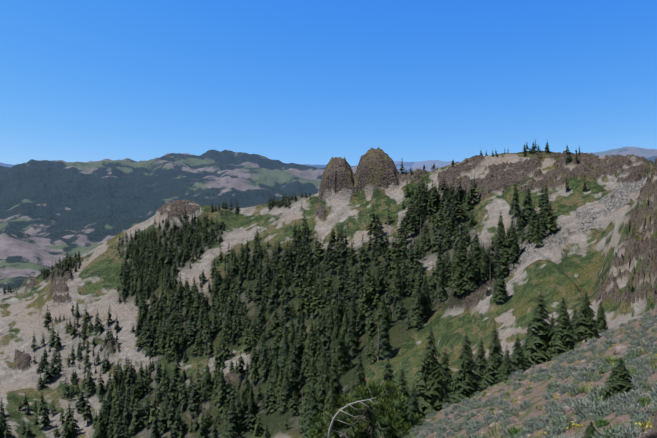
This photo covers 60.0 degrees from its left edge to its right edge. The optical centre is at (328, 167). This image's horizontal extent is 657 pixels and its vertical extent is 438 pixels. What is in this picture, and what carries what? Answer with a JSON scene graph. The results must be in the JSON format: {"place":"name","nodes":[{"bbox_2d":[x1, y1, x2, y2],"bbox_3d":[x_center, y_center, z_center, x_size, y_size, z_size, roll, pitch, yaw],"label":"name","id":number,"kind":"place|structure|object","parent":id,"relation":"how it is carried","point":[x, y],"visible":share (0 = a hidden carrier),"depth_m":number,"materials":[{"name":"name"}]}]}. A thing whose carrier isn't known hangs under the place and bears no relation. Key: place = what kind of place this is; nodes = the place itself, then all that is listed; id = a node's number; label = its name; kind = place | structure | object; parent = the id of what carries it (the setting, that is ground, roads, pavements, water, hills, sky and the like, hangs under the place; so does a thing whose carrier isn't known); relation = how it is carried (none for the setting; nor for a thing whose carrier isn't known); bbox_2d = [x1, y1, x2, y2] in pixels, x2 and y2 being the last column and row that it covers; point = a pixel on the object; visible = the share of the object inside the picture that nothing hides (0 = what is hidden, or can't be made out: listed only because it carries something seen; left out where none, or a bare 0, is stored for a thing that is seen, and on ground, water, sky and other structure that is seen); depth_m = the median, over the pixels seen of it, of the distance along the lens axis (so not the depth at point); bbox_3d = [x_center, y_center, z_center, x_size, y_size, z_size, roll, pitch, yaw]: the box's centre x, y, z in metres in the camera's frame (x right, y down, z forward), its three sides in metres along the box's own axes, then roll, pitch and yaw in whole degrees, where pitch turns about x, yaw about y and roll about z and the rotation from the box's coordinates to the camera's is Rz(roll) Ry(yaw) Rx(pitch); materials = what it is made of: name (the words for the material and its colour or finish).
{"place":"outdoors","nodes":[
{"label":"outdoors","id":0,"kind":"place"},
{"bbox_2d":[0,147,656,437],"bbox_3d":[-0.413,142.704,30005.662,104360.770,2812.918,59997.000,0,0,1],"label":"terrain","id":1,"kind":"structure","parent":0,"point":[599,245],"depth_m":674.76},
{"bbox_2d":[0,139,587,437],"bbox_3d":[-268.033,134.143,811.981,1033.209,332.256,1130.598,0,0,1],"label":"forest trees","id":2,"kind":"object","parent":1,"relation":"on","point":[290,263],"visible":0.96,"depth_m":607.20,"materials":[{"name":"green plant"}]},
{"bbox_2d":[93,181,608,437],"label":"conifer trees","id":3,"kind":"object","parent":1,"relation":"on","point":[543,343],"visible":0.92,"depth_m":337.54,"materials":[{"name":"green plant"}]},
{"bbox_2d":[328,397,377,437],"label":"dead branch","id":4,"kind":"object","parent":1,"relation":"on","point":[333,419],"visible":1,"depth_m":30.11,"materials":[{"name":"grey wood"}]},
{"bbox_2d":[399,349,651,437],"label":"green forbs","id":5,"kind":"object","parent":1,"relation":"on","point":[600,423],"visible":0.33,"depth_m":16.20,"materials":[{"name":"green plant"}]},
{"bbox_2d":[398,309,656,437],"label":"sagebrush shrubs","id":6,"kind":"object","parent":1,"relation":"on","point":[589,407],"visible":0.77,"depth_m":21.54,"materials":[{"name":"green plant"}]},
{"bbox_2d":[401,310,656,437],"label":"scattered stones","id":7,"kind":"object","parent":1,"relation":"on","point":[620,349],"visible":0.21,"depth_m":25.84,"materials":[{"name":"grey stone"}]},
{"bbox_2d":[408,322,656,437],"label":"grass tufts","id":8,"kind":"object","parent":1,"relation":"on","point":[574,382],"visible":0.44,"depth_m":19.35,"materials":[{"name":"green plant"}]},
{"bbox_2d":[471,329,656,435],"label":"yellow flowers","id":9,"kind":"object","parent":1,"relation":"on","point":[641,425],"visible":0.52,"depth_m":19.16,"materials":[{"name":"yellow plant"}]},
{"bbox_2d":[581,358,639,437],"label":"young fir trees","id":10,"kind":"object","parent":1,"relation":"on","point":[618,378],"visible":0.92,"depth_m":13.76,"materials":[{"name":"green plant"}]},
{"bbox_2d":[635,410,656,437],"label":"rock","id":11,"kind":"object","parent":1,"relation":"on","point":[652,433],"visible":1,"depth_m":6.04,"materials":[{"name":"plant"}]},
{"bbox_2d":[0,0,656,165],"label":"sky","id":12,"kind":"structure","parent":0,"point":[312,82],"materials":[{"name":"blue"}]},
{"bbox_2d":[333,405,392,437],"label":"tree branches","id":13,"kind":"object","parent":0,"point":[372,427],"visible":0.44,"depth_m":37.93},
{"bbox_2d":[305,380,425,437],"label":"pine foliage","id":14,"kind":"object","parent":13,"relation":"attached to","point":[400,422],"visible":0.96,"depth_m":37.67,"materials":[{"name":"green plant"}]}
]}

